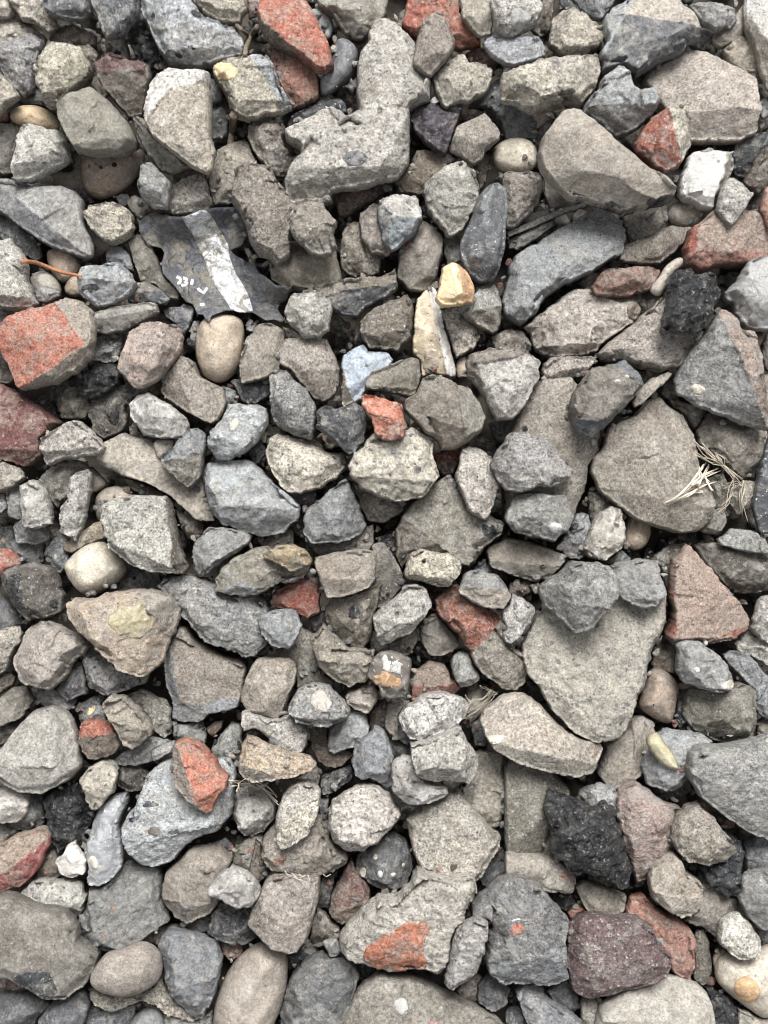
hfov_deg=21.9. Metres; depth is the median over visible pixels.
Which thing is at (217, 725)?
flint stone
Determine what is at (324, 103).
flint stone
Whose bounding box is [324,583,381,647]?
concrete chunk
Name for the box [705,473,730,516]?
rock
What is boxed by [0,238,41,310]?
concrete chunk
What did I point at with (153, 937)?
stone
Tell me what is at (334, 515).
rock
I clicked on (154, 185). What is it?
concrete chunk
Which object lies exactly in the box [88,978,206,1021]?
concrete chunk
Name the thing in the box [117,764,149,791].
rock
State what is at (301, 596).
brick piece
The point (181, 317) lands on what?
rock
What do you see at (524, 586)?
stone
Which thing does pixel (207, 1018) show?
rock
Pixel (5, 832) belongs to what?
rock
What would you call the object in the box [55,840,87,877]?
quartz stone
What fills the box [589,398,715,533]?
stone
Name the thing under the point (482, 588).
concrete chunk
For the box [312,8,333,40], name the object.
pebble
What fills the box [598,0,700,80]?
rock
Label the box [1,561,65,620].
concrete chunk
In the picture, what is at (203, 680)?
stone
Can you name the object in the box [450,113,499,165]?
stone
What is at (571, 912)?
brick piece
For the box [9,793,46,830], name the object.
rock
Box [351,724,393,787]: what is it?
rock
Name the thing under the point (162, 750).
rock
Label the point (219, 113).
rock
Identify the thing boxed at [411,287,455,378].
flint stone
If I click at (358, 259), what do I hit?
rock
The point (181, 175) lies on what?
rock
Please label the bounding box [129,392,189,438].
rock
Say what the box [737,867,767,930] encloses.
rock
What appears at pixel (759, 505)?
flint stone
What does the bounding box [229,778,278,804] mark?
rootlets
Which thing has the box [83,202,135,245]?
concrete chunk
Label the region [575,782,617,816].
rock
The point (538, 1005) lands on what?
rock
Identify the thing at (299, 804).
concrete chunk
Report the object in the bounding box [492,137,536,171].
pebble
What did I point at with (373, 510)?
stone
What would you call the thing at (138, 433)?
rock
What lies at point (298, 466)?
stone
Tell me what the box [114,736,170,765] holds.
rock
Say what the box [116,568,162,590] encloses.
rock
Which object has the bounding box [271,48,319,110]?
brick piece
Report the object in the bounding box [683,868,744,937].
stone
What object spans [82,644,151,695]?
concrete chunk
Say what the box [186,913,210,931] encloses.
rock
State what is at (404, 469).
concrete chunk
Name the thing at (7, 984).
rock
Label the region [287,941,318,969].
rock
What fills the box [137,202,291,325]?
plastic scrap
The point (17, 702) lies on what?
stone
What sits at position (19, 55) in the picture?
concrete chunk
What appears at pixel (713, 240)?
brick piece
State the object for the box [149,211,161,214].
stone
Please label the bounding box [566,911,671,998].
rock
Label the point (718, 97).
stone
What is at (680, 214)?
pebble
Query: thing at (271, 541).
rock
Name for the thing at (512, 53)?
rock
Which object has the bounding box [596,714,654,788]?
stone
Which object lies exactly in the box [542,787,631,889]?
asphalt lump
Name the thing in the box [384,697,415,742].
stone
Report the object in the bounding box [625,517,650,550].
pebble
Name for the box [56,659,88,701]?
rock
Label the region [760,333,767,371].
rock
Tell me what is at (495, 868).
rock
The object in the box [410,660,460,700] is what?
brick piece
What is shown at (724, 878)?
asphalt lump
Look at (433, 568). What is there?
concrete chunk
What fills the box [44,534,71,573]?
rock
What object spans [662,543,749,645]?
brick piece
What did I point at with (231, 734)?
rock
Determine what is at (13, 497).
rock
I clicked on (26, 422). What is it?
brick piece
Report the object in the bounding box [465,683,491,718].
pebble
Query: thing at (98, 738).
brick piece
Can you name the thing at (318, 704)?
concrete chunk
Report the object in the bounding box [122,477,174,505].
stone
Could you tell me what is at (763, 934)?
rock
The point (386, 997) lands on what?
stone
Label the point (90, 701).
rock
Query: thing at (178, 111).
stone
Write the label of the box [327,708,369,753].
rock
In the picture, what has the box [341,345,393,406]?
quartz stone
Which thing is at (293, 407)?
stone
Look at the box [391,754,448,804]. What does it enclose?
concrete chunk
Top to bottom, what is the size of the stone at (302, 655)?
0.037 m
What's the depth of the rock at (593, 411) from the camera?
1.80 m
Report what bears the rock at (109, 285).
on the gravel bed
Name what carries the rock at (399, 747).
on the gravel bed
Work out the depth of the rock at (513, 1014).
1.88 m
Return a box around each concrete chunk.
[0,17,47,42]
[0,33,45,98]
[0,72,20,115]
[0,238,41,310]
[0,461,27,491]
[0,625,23,673]
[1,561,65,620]
[8,0,58,33]
[10,123,71,183]
[19,479,54,528]
[21,877,87,917]
[33,41,94,110]
[39,420,105,465]
[59,468,92,541]
[78,44,98,61]
[79,760,118,809]
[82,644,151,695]
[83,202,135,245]
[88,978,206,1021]
[93,333,125,363]
[100,495,189,573]
[102,692,153,749]
[128,687,172,737]
[137,162,172,210]
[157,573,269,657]
[169,174,214,216]
[192,0,248,26]
[208,863,261,908]
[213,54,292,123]
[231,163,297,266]
[233,782,275,836]
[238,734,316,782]
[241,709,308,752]
[247,116,293,178]
[261,814,349,874]
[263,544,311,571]
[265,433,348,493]
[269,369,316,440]
[275,779,320,849]
[284,290,332,339]
[285,18,430,205]
[288,682,351,727]
[289,199,337,257]
[310,623,375,686]
[314,269,397,317]
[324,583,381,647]
[327,782,400,851]
[339,865,476,973]
[345,682,377,713]
[348,427,439,501]
[359,295,413,352]
[372,582,431,645]
[377,194,422,251]
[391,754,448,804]
[398,690,467,739]
[403,548,461,586]
[405,787,500,880]
[410,724,478,783]
[422,161,479,238]
[432,53,492,109]
[441,307,479,358]
[444,914,487,990]
[455,446,499,519]
[458,569,510,609]
[461,749,505,829]
[465,347,540,420]
[489,0,542,37]
[489,432,573,492]
[491,329,531,352]
[494,170,543,229]
[499,53,600,115]
[501,207,625,326]
[501,593,534,643]
[504,492,573,541]
[521,578,666,742]
[523,289,640,358]
[529,582,538,594]
[541,355,597,378]
[548,7,603,56]
[583,506,625,560]
[597,296,703,372]
[609,558,666,608]
[632,372,671,407]
[670,800,736,865]
[681,681,756,742]
[688,2,728,32]
[715,177,753,225]
[716,910,760,960]
[749,594,767,643]
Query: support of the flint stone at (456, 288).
on the flint stone at (430, 344)
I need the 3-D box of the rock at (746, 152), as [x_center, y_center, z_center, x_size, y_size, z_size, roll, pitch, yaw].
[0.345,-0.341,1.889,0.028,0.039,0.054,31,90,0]
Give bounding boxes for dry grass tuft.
[665,463,720,503]
[693,439,747,520]
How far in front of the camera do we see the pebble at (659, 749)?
1.82 m
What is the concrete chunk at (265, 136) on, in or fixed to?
on the gravel bed
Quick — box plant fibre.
[463,685,496,726]
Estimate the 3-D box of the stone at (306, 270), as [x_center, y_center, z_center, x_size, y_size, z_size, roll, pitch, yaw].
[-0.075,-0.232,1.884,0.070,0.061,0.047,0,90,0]
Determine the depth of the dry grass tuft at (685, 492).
1.83 m
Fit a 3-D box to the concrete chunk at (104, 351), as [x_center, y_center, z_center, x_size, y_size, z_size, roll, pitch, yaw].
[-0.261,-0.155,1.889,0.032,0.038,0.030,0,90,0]
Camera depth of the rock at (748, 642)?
1.88 m
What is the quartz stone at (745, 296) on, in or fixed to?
on the brick piece at (713, 240)
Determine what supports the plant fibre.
on the grit
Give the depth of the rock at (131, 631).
1.81 m
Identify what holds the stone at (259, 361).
on the gravel bed
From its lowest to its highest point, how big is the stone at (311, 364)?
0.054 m
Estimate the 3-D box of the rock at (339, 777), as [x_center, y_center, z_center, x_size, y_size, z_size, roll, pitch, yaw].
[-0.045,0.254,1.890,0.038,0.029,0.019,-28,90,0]
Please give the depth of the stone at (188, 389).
1.86 m
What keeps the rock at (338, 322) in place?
on the gravel bed
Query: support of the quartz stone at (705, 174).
on the gravel bed
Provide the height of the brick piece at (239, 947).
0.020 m
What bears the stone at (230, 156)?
on the gravel bed
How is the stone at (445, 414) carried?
on the gravel bed
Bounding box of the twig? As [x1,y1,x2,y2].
[20,259,81,276]
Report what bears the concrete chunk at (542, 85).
on the rock at (641, 37)
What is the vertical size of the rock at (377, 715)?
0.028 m
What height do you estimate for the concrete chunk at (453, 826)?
0.075 m
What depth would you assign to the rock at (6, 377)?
1.88 m
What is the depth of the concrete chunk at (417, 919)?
1.80 m
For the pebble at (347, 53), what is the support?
on the gravel bed
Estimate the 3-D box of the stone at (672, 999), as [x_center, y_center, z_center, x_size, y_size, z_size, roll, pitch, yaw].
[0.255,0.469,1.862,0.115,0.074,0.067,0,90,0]
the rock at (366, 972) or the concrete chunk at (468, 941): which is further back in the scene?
the rock at (366, 972)
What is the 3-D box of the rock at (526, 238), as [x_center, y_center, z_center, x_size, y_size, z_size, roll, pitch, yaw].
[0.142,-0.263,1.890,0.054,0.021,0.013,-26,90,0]
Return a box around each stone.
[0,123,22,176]
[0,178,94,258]
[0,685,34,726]
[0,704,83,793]
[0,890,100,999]
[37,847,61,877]
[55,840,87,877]
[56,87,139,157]
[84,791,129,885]
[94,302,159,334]
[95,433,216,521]
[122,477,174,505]
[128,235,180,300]
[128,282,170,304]
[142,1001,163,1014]
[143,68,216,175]
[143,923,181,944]
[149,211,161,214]
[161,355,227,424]
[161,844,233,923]
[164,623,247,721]
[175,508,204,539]
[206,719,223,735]
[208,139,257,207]
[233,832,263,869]
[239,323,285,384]
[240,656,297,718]
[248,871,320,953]
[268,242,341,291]
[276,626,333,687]
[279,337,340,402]
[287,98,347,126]
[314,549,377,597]
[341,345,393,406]
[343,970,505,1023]
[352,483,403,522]
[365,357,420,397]
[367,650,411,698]
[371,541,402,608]
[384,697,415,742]
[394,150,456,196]
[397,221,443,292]
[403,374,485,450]
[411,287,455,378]
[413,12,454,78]
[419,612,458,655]
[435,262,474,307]
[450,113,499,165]
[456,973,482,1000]
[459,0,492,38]
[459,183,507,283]
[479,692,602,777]
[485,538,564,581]
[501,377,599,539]
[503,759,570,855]
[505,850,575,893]
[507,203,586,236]
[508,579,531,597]
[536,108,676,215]
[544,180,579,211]
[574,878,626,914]
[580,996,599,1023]
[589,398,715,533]
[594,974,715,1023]
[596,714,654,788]
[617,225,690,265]
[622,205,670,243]
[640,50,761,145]
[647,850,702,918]
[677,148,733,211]
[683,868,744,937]
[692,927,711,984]
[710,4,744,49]
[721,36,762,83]
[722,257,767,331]
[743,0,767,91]
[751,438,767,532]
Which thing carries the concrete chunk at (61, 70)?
on the gravel bed
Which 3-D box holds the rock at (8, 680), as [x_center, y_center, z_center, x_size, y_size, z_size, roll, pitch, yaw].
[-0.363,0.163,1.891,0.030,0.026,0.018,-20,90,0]
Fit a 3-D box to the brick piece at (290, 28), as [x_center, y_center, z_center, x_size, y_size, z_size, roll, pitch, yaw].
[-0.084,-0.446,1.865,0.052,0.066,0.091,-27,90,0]
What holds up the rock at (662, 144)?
on the gravel bed
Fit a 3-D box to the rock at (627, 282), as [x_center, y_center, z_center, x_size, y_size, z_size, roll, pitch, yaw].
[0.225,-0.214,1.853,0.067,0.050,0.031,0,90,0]
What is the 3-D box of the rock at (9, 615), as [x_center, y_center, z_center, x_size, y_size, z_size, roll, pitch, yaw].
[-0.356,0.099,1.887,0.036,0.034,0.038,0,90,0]
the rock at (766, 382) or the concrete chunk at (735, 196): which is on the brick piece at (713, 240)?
the concrete chunk at (735, 196)
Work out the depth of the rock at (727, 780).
1.81 m
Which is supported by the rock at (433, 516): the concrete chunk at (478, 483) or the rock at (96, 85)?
the concrete chunk at (478, 483)
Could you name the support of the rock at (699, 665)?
on the brick piece at (704, 602)
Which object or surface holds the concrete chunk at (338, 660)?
on the stone at (302, 655)
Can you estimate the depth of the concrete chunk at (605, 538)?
1.86 m
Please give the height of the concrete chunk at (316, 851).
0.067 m
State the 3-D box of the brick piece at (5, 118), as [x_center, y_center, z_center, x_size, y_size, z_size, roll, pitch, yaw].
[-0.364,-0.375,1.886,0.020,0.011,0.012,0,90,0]
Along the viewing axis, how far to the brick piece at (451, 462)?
1.88 m
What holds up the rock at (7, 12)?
on the gravel bed
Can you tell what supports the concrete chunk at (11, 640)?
on the gravel bed
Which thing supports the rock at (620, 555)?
on the gravel bed
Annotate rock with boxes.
[0,0,16,19]
[0,215,42,260]
[0,309,4,322]
[0,351,13,384]
[0,493,7,514]
[0,597,25,629]
[0,671,16,693]
[0,719,20,746]
[0,785,29,823]
[0,823,21,839]
[0,978,26,991]
[0,991,51,1023]
[5,539,45,563]
[6,485,21,519]
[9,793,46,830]
[13,520,51,544]
[13,619,91,689]
[20,89,46,107]
[35,286,61,303]
[36,686,77,710]
[38,459,90,507]
[38,987,90,1023]
[43,0,94,22]
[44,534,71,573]
[49,25,97,49]
[56,385,90,419]
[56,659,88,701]
[63,521,105,552]
[66,588,180,676]
[77,262,137,308]
[77,694,105,713]
[80,704,106,722]
[80,859,172,950]
[83,1001,137,1023]
[88,385,141,438]
[88,757,119,769]
[91,0,140,40]
[91,76,108,97]
[93,52,152,118]
[105,36,130,59]
[106,246,134,271]
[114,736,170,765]
[115,194,129,207]
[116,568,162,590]
[117,321,184,389]
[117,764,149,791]
[121,756,236,866]
[128,195,148,220]
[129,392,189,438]
[129,426,149,438]
[133,116,190,174]
[140,0,243,69]
[147,379,162,397]
[151,742,173,760]
[158,926,223,1015]
[161,428,206,488]
[163,304,194,336]
[163,1008,213,1023]
[173,169,205,183]
[173,722,206,742]
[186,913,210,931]
[190,320,200,349]
[192,527,251,577]
[204,459,300,536]
[206,837,234,853]
[207,403,268,460]
[207,900,256,944]
[211,79,223,105]
[211,721,242,766]
[212,102,228,140]
[215,546,309,596]
[222,385,238,404]
[230,379,270,404]
[248,0,259,19]
[248,440,265,465]
[249,837,269,882]
[253,643,269,657]
[258,608,302,649]
[259,589,271,607]
[260,528,293,548]
[279,950,360,1023]
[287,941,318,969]
[291,489,317,506]
[295,765,320,784]
[303,478,366,544]
[307,524,374,554]
[308,610,326,631]
[309,906,339,942]
[315,402,366,454]
[316,0,387,40]
[317,870,335,908]
[319,798,328,819]
[320,764,352,794]
[322,937,340,956]
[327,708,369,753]
[331,317,345,326]
[339,222,380,277]
[343,78,356,95]
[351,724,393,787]
[352,330,363,343]
[355,830,413,892]
[357,964,381,980]
[359,203,390,256]
[369,698,386,730]
[377,534,395,556]
[388,626,418,655]
[389,739,410,757]
[395,474,503,568]
[411,102,462,156]
[421,649,444,662]
[433,583,526,689]
[443,236,460,264]
[450,651,480,687]
[457,284,501,334]
[469,79,536,140]
[469,873,568,985]
[470,718,489,745]
[472,560,493,572]
[473,153,489,190]
[476,972,510,1011]
[480,848,504,886]
[483,35,545,69]
[489,420,512,444]
[504,1004,526,1023]
[508,218,555,248]
[514,983,582,1023]
[532,0,554,38]
[537,119,551,141]
[537,560,619,633]
[545,980,579,1010]
[548,892,577,910]
[556,512,590,559]
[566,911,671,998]
[568,360,643,439]
[571,0,615,21]
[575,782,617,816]
[577,272,598,288]
[582,65,659,138]
[586,490,615,522]
[589,266,659,298]
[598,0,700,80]
[604,550,630,564]
[616,779,680,882]
[632,104,690,173]
[638,371,661,383]
[640,727,712,791]
[644,780,690,799]
[649,543,686,590]
[650,640,676,674]
[659,379,679,400]
[668,399,703,428]
[673,309,767,430]
[673,689,688,729]
[674,640,733,692]
[685,732,767,839]
[688,29,711,50]
[692,542,767,593]
[694,413,767,479]
[699,506,726,534]
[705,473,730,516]
[716,528,767,554]
[722,650,767,718]
[724,5,736,29]
[728,480,754,515]
[731,132,767,179]
[733,631,767,665]
[736,1006,767,1023]
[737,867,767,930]
[742,146,767,195]
[742,834,767,870]
[755,717,767,735]
[755,928,767,944]
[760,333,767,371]
[764,373,767,400]
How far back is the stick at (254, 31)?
1.88 m
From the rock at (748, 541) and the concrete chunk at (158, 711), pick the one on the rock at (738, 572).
the rock at (748, 541)
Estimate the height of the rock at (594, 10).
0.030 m
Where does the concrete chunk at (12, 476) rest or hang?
on the gravel bed
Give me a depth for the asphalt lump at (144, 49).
1.88 m
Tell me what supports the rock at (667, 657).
on the gravel bed
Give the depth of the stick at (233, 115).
1.88 m
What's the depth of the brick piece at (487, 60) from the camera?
1.88 m
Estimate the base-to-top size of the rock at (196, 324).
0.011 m
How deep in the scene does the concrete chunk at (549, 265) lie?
1.85 m
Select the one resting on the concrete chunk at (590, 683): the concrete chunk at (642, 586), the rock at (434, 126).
the concrete chunk at (642, 586)
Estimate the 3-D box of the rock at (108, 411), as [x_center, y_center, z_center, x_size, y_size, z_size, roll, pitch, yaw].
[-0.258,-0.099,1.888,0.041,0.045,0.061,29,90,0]
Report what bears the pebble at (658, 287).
on the rock at (627, 282)
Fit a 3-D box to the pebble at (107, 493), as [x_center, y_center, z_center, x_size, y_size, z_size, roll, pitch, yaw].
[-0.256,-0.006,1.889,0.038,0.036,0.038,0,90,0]
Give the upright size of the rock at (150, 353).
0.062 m
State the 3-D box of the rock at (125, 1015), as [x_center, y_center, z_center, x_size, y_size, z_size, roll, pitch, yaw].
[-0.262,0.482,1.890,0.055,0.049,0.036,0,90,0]
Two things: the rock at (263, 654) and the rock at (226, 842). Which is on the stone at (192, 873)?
the rock at (226, 842)
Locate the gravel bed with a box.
[0,0,767,1023]
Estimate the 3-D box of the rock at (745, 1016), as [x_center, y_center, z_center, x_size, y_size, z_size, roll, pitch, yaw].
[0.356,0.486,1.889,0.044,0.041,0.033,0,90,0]
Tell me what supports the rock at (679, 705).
on the gravel bed
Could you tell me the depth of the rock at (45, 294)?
1.86 m
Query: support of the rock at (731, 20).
on the stone at (722, 38)
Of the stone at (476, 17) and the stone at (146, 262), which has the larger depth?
the stone at (146, 262)
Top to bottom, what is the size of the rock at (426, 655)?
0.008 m
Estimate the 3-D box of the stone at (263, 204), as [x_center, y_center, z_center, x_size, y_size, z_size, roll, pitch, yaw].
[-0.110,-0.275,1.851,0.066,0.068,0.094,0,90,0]
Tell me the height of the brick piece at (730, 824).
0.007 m
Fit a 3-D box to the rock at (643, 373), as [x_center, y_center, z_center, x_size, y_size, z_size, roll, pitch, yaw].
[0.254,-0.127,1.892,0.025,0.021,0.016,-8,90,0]
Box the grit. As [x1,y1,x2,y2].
[0,0,767,1021]
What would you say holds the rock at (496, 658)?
on the gravel bed
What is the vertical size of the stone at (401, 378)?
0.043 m
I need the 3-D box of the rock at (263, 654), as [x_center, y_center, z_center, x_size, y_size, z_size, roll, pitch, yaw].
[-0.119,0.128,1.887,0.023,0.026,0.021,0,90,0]
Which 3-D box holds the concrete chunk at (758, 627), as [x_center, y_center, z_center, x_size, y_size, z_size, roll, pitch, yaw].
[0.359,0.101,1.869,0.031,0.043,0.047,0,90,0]
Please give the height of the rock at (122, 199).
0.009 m
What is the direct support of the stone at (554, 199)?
on the gravel bed
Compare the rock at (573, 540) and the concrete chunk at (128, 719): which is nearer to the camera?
the concrete chunk at (128, 719)
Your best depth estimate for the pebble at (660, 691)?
1.87 m
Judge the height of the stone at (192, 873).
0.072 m
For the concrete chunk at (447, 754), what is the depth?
1.79 m
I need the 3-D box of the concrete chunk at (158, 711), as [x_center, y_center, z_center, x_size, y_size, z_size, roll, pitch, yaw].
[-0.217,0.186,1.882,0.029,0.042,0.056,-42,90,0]
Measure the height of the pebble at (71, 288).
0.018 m
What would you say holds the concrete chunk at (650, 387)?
on the stone at (643, 460)
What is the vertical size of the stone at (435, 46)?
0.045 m
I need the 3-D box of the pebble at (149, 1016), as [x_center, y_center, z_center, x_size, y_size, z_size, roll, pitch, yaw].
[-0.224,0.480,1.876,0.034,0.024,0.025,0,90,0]
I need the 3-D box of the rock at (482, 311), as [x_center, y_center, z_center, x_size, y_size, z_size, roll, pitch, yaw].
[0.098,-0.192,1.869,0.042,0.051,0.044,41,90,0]
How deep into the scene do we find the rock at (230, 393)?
1.89 m
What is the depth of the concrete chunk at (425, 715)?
1.84 m
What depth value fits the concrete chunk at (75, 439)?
1.84 m
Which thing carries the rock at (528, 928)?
on the gravel bed
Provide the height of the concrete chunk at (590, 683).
0.088 m
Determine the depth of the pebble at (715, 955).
1.89 m
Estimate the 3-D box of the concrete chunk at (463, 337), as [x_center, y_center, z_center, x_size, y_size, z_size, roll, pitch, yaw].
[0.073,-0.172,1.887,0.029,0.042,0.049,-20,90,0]
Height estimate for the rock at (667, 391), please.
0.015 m
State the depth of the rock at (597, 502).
1.88 m
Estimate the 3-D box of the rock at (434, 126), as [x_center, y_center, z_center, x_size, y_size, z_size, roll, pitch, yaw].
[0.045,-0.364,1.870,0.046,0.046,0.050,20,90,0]
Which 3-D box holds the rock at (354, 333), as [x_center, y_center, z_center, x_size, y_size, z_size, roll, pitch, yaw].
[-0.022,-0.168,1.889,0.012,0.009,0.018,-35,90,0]
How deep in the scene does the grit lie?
1.88 m
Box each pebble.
[11,105,59,129]
[30,271,61,292]
[47,249,80,282]
[64,276,79,296]
[64,542,127,595]
[80,148,144,199]
[90,466,106,492]
[90,941,162,996]
[95,486,133,520]
[130,1008,164,1023]
[153,438,175,458]
[195,313,244,382]
[213,941,287,1023]
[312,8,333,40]
[319,38,358,96]
[455,356,466,378]
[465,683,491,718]
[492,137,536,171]
[522,207,549,225]
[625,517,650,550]
[637,668,678,723]
[646,732,678,769]
[650,257,683,295]
[667,201,707,227]
[712,949,725,968]
[714,944,767,1017]
[760,98,767,119]
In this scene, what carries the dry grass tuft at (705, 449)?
on the rock at (734, 505)
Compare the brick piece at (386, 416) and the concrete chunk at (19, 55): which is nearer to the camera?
the brick piece at (386, 416)
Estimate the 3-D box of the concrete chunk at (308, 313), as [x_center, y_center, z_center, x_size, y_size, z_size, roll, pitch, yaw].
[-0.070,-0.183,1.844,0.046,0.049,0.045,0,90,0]
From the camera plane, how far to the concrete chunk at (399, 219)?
1.84 m
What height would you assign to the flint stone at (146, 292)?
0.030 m
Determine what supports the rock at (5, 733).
on the gravel bed
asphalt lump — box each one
[43,778,95,852]
[75,364,121,399]
[129,19,168,72]
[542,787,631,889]
[659,268,720,335]
[696,827,744,898]
[705,986,738,1023]
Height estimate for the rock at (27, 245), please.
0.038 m
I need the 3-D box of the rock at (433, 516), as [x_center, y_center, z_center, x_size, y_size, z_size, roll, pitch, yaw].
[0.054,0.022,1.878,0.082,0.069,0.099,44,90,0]
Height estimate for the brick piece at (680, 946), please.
0.053 m
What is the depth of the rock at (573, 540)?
1.88 m
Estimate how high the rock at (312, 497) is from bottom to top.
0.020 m
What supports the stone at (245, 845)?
on the gravel bed
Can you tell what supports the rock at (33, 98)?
on the gravel bed
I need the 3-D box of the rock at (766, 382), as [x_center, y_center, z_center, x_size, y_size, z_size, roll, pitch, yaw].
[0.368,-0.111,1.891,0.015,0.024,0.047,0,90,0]
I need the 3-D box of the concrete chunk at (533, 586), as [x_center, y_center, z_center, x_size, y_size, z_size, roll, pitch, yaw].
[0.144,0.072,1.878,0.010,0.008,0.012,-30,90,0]
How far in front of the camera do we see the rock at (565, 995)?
1.88 m
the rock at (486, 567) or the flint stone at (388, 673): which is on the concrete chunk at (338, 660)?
the flint stone at (388, 673)
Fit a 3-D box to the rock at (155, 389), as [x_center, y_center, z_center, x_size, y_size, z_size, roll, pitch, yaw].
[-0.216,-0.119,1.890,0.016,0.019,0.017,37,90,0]
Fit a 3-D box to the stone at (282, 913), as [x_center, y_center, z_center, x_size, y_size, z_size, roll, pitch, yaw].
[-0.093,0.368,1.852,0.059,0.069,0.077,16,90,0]
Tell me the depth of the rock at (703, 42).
1.89 m
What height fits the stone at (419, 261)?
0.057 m
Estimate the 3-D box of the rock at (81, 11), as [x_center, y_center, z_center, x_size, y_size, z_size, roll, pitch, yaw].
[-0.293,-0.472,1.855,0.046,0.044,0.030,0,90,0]
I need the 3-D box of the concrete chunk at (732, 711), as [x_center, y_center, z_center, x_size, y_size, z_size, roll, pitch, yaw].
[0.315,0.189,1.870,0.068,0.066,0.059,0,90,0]
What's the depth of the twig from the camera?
1.86 m
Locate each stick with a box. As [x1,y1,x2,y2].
[227,111,237,143]
[235,23,259,55]
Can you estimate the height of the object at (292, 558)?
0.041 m
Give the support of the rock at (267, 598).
on the gravel bed
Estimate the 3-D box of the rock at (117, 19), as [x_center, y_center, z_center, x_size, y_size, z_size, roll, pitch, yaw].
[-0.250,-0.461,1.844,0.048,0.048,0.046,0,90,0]
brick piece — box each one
[0,111,10,123]
[0,298,96,390]
[0,383,63,466]
[0,548,23,576]
[0,825,51,891]
[78,718,121,759]
[172,737,229,812]
[220,942,243,959]
[257,0,333,74]
[270,577,320,617]
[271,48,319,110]
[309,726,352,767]
[328,856,370,924]
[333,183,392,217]
[361,394,407,440]
[401,0,480,52]
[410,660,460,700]
[434,449,458,474]
[465,47,497,76]
[566,903,585,917]
[624,891,696,979]
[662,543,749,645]
[681,209,767,273]
[716,819,734,828]
[758,187,767,228]
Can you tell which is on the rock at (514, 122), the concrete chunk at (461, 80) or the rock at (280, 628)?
the concrete chunk at (461, 80)
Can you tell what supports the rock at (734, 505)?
on the gravel bed
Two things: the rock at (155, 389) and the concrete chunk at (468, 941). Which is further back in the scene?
the rock at (155, 389)
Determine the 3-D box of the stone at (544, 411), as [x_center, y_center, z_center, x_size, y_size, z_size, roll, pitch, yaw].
[0.157,-0.050,1.871,0.093,0.084,0.153,0,90,0]
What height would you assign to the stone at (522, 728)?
0.073 m
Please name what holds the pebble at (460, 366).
on the gravel bed
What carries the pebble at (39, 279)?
on the gravel bed
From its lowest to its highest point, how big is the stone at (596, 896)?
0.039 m
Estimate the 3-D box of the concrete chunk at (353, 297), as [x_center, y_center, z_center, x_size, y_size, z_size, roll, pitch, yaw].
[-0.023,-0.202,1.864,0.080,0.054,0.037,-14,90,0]
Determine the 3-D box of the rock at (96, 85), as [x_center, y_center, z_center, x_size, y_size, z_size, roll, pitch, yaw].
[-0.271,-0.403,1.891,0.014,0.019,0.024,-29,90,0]
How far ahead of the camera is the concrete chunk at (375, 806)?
1.83 m
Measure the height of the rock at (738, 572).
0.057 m
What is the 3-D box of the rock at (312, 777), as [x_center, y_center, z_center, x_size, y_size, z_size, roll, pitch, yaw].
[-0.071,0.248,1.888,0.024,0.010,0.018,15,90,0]
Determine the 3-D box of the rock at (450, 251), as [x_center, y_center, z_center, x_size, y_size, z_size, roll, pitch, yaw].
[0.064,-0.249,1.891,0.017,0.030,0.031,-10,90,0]
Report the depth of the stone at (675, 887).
1.83 m
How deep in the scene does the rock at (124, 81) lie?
1.82 m
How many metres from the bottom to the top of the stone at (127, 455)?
0.044 m
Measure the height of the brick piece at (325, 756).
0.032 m
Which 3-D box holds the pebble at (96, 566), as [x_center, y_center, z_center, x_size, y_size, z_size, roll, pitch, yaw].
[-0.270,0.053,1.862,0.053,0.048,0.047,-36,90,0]
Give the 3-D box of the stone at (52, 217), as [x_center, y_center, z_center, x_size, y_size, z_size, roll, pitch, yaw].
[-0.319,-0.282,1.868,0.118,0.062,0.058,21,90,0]
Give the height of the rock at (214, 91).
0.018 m
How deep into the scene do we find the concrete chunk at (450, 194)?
1.84 m
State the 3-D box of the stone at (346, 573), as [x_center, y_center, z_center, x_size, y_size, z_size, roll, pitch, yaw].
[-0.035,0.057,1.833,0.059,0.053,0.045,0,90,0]
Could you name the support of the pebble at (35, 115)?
on the gravel bed
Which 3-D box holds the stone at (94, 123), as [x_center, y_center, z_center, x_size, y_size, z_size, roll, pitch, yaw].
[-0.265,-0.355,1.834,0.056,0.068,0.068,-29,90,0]
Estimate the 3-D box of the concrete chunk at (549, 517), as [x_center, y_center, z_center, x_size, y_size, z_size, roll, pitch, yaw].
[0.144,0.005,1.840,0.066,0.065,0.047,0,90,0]

